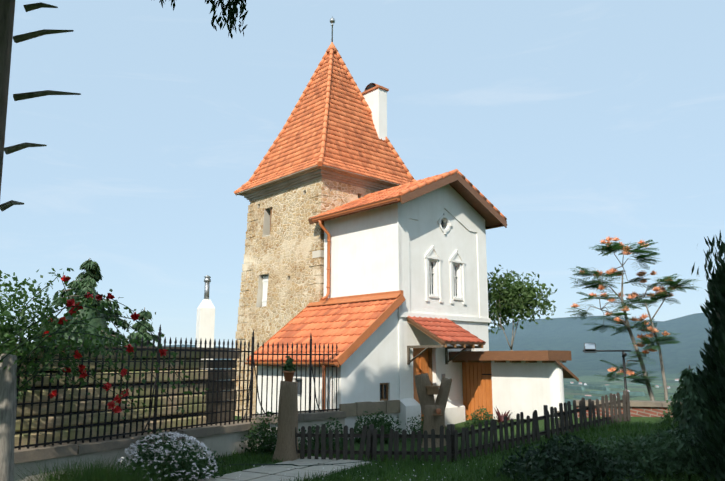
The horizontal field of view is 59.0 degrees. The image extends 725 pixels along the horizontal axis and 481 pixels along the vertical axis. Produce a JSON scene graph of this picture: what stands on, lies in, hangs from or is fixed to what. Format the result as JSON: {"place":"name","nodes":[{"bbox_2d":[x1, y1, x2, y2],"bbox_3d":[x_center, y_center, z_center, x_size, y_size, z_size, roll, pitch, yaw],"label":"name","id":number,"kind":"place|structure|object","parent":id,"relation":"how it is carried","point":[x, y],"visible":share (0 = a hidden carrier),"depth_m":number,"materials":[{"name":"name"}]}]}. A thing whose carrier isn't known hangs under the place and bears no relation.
{"place":"outdoors","nodes":[
{"label":"outdoors","id":0,"kind":"place"},
{"bbox_2d":[194,456,378,480],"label":"paving path","id":1,"kind":"structure","parent":0,"point":[277,471],"depth_m":10.08,"materials":[{"name":"grey stone"}]},
{"bbox_2d":[0,0,724,347],"label":"sky","id":2,"kind":"structure","parent":0,"point":[584,123],"materials":[{"name":"blue"}]},
{"bbox_2d":[135,418,720,480],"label":"grass","id":3,"kind":"structure","parent":0,"point":[380,472],"depth_m":10.32,"materials":[{"name":"green plant"}]},
{"bbox_2d":[162,312,713,480],"bbox_3d":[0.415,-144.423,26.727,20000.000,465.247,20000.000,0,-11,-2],"label":"terrain","id":4,"kind":"structure","parent":0,"point":[574,335],"depth_m":2950.15,"materials":[{"name":"green plant"}]},
{"bbox_2d":[0,0,80,210],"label":"trunk","id":5,"kind":"object","parent":4,"relation":"on","point":[7,9],"visible":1,"depth_m":3.74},
{"bbox_2d":[159,0,247,37],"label":"hanging bough needles","id":6,"kind":"object","parent":5,"relation":"hanging from","point":[232,11],"visible":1,"depth_m":4.42,"materials":[{"name":"green plant"}]},
{"bbox_2d":[55,274,109,344],"bbox_3d":[-8.205,4.711,18.524,5.268,7.515,5.268,0,-11,-2],"label":"spruce","id":7,"kind":"object","parent":4,"relation":"on","point":[99,322],"visible":0.1,"depth_m":18.55,"materials":[{"name":"green plant"}]},
{"bbox_2d":[32,258,133,345],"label":"spruce needles","id":8,"kind":"object","parent":4,"relation":"on","point":[93,271],"visible":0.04,"depth_m":18.87,"materials":[{"name":"green plant"}]},
{"bbox_2d":[56,258,128,339],"bbox_3d":[-8.030,5.051,18.254,8.614,9.283,7.779,0,-11,-2],"label":"spruce wood","id":9,"kind":"object","parent":4,"relation":"on","point":[100,300],"depth_m":18.92,"materials":[{"name":"green plant"}]},
{"bbox_2d":[14,452,185,480],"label":"tall grass tuft","id":10,"kind":"object","parent":4,"relation":"on","point":[106,473],"visible":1,"depth_m":8.17,"materials":[{"name":"green plant"}]},
{"bbox_2d":[0,268,207,418],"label":"rose","id":11,"kind":"object","parent":4,"relation":"on","point":[22,317],"depth_m":8.44,"materials":[{"name":"green plant"}]},
{"bbox_2d":[0,276,192,480],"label":"rose canes","id":12,"kind":"object","parent":11,"relation":"attached to","point":[8,400],"visible":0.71,"depth_m":7.74,"materials":[{"name":"plant"}]},
{"bbox_2d":[126,310,157,345],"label":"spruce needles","id":13,"kind":"object","parent":4,"relation":"on","point":[136,326],"visible":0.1,"depth_m":19.23,"materials":[{"name":"green plant"}]},
{"bbox_2d":[137,327,146,345],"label":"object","id":14,"kind":"object","parent":4,"relation":"on","point":[139,342],"visible":0.06,"depth_m":19.13,"materials":[{"name":"green plant"}]},
{"bbox_2d":[116,428,225,480],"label":"daisy bush leaves","id":15,"kind":"object","parent":4,"relation":"on","point":[181,466],"visible":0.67,"depth_m":9.29,"materials":[{"name":"plant"}]},
{"bbox_2d":[14,410,345,480],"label":"fence base wall","id":16,"kind":"structure","parent":4,"relation":"on","point":[221,439],"depth_m":10.08,"materials":[{"name":"paint"}]},
{"bbox_2d":[0,343,239,445],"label":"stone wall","id":17,"kind":"structure","parent":16,"relation":"on","point":[59,411],"depth_m":10.43,"materials":[{"name":"stone"}]},
{"bbox_2d":[2,324,254,449],"bbox_3d":[-3.931,2.136,9.807,0.062,1.790,6.993,-6,-12,29],"label":"iron fence","id":18,"kind":"object","parent":16,"relation":"on","point":[84,425],"visible":0.62,"depth_m":10.53,"materials":[{"name":"black metal"}]},
{"bbox_2d":[252,334,338,416],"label":"iron fence bars","id":19,"kind":"object","parent":16,"relation":"on","point":[310,374],"visible":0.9,"depth_m":13.59,"materials":[{"name":"black metal"}]},
{"bbox_2d":[196,275,214,359],"bbox_3d":[-5.298,5.048,21.210,0.500,7.860,0.500,5,-12,-27],"label":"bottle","id":20,"kind":"object","parent":4,"relation":"on","point":[205,322],"visible":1,"depth_m":21.44,"materials":[{"name":"white paint"}]},
{"bbox_2d":[239,410,298,456],"bbox_3d":[-1.800,3.633,12.152,0.892,0.860,1.011,-7,-13,33],"label":"shrub","id":21,"kind":"object","parent":4,"relation":"on","point":[265,440],"visible":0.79,"depth_m":12.03,"materials":[{"name":"green plant"}]},
{"bbox_2d":[298,417,349,454],"bbox_3d":[-0.807,3.786,12.496,1.111,0.676,1.147,0,-11,-2],"label":"shrub","id":22,"kind":"object","parent":4,"relation":"on","point":[327,439],"visible":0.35,"depth_m":12.35,"materials":[{"name":"green plant"}]},
{"bbox_2d":[232,16,416,415],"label":"tower","id":23,"kind":"structure","parent":4,"relation":"on","point":[331,147],"depth_m":20.34,"materials":[{"name":"stone"}]},
{"bbox_2d":[245,290,405,439],"bbox_3d":[-1.007,3.019,16.053,2.248,3.410,3.670,9,-14,-41],"label":"lean to","id":24,"kind":"object","parent":4,"relation":"on","point":[361,331],"visible":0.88,"depth_m":15.28,"materials":[{"name":"white paint"}]},
{"bbox_2d":[272,371,451,461],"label":"stumps","id":25,"kind":"object","parent":4,"relation":"on","point":[433,411],"visible":0.98,"depth_m":11.55,"materials":[{"name":"brown wood"}]},
{"bbox_2d":[283,356,295,371],"bbox_3d":[-1.334,2.256,11.633,0.239,0.330,0.228,10,-15,-44],"label":"potted plant","id":26,"kind":"object","parent":25,"relation":"on","point":[288,365],"visible":0.94,"depth_m":11.61,"materials":[{"name":"green plant"}]},
{"bbox_2d":[349,409,401,444],"bbox_3d":[0.283,3.994,13.808,1.035,0.757,0.994,-6,-12,29],"label":"flowering bush","id":27,"kind":"object","parent":4,"relation":"on","point":[378,420],"visible":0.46,"depth_m":13.73,"materials":[{"name":"green plant"}]},
{"bbox_2d":[143,463,661,480],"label":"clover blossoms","id":28,"kind":"object","parent":4,"relation":"on","point":[368,475],"visible":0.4,"depth_m":9.47,"materials":[{"name":"white plant"}]},
{"bbox_2d":[308,169,506,433],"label":"house","id":29,"kind":"structure","parent":4,"relation":"on","point":[421,243],"depth_m":16.93,"materials":[{"name":"white paint"}]},
{"bbox_2d":[405,415,423,440],"bbox_3d":[1.281,4.079,14.061,0.639,0.656,0.648,-7,-13,34],"label":"shrub by stump","id":30,"kind":"object","parent":4,"relation":"on","point":[412,428],"visible":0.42,"depth_m":14.05,"materials":[{"name":"green plant"}]},
{"bbox_2d":[295,390,630,461],"bbox_3d":[2.288,3.457,11.828,7.069,1.210,1.312,3,-11,-15],"label":"picket fence","id":31,"kind":"object","parent":4,"relation":"on","point":[452,435],"visible":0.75,"depth_m":11.30,"materials":[{"name":"brown wood"}]},
{"bbox_2d":[464,406,496,427],"bbox_3d":[2.906,4.288,15.428,0.962,0.643,0.860,0,-11,-2],"label":"shrub","id":32,"kind":"object","parent":4,"relation":"on","point":[474,419],"visible":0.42,"depth_m":15.38,"materials":[{"name":"green plant"}]},
{"bbox_2d":[489,407,513,422],"bbox_3d":[3.350,4.266,15.505,0.822,0.519,1.113,4,-11,-23],"label":"red cordyline","id":33,"kind":"object","parent":4,"relation":"on","point":[500,417],"visible":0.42,"depth_m":15.56,"materials":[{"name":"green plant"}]},
{"bbox_2d":[449,350,578,419],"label":"shed","id":34,"kind":"structure","parent":4,"relation":"on","point":[527,383],"depth_m":15.71,"materials":[{"name":"white paint"}]},
{"bbox_2d":[487,265,556,350],"bbox_3d":[4.369,4.288,19.045,2.666,7.209,2.503,0,-11,-2],"label":"ash tree","id":35,"kind":"object","parent":4,"relation":"on","point":[510,294],"depth_m":19.13,"materials":[{"name":"green plant"}]},
{"bbox_2d":[557,411,569,431],"bbox_3d":[4.007,3.595,12.752,0.285,0.390,0.300,0,-11,-2],"label":"garden urn","id":36,"kind":"object","parent":4,"relation":"on","point":[564,421],"visible":0.15,"depth_m":12.66,"materials":[{"name":"stone"}]},
{"bbox_2d":[496,430,647,480],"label":"bush","id":37,"kind":"object","parent":4,"relation":"on","point":[585,462],"visible":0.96,"depth_m":8.92,"materials":[{"name":"green plant"}]},
{"bbox_2d":[582,343,630,389],"bbox_3d":[5.931,4.035,15.313,1.130,3.142,0.204,-2,-11,10],"label":"floodlight pole","id":38,"kind":"object","parent":4,"relation":"on","point":[590,347],"visible":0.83,"depth_m":15.55,"materials":[{"name":"black metal"}]},
{"bbox_2d":[564,378,678,404],"bbox_3d":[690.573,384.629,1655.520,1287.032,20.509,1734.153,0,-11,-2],"label":"distant houses","id":39,"kind":"structure","parent":4,"relation":"on","point":[605,388],"depth_m":1740.70,"materials":[{"name":"grey"}]},
{"bbox_2d":[576,400,680,417],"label":"brick parapet","id":40,"kind":"structure","parent":4,"relation":"on","point":[640,408],"depth_m":14.17,"materials":[{"name":"brick"}]},
{"bbox_2d":[565,236,699,400],"bbox_3d":[6.768,2.461,15.687,3.506,5.383,2.200,0,-11,-2],"label":"silk tree","id":41,"kind":"object","parent":4,"relation":"on","point":[639,279],"depth_m":15.84,"materials":[{"name":"green plant"}]},
{"bbox_2d":[590,424,715,475],"bbox_3d":[4.428,3.080,9.538,1.662,0.649,1.752,8,-13,-38],"label":"bush","id":42,"kind":"object","parent":4,"relation":"on","point":[672,451],"visible":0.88,"depth_m":9.17,"materials":[{"name":"green plant"}]},
{"bbox_2d":[658,396,678,425],"bbox_3d":[6.533,3.266,12.352,1.888,0.763,1.369,0,-11,-2],"label":"shrub","id":43,"kind":"object","parent":4,"relation":"on","point":[667,418],"visible":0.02,"depth_m":12.47,"materials":[{"name":"green plant"}]},
{"bbox_2d":[670,365,708,437],"bbox_3d":[5.567,2.826,10.808,1.002,1.421,1.055,0,-11,-2],"label":"dwarf conifer","id":44,"kind":"object","parent":4,"relation":"on","point":[678,397],"depth_m":10.73,"materials":[{"name":"green plant"}]},
{"bbox_2d":[691,265,724,480],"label":"thuja","id":45,"kind":"object","parent":4,"relation":"on","point":[711,435],"depth_m":8.75,"materials":[{"name":"green plant"}]},
{"bbox_2d":[691,231,724,279],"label":"tree branches","id":46,"kind":"object","parent":45,"relation":"attached to","point":[719,259],"visible":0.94,"depth_m":9.09,"materials":[{"name":"green plant"}]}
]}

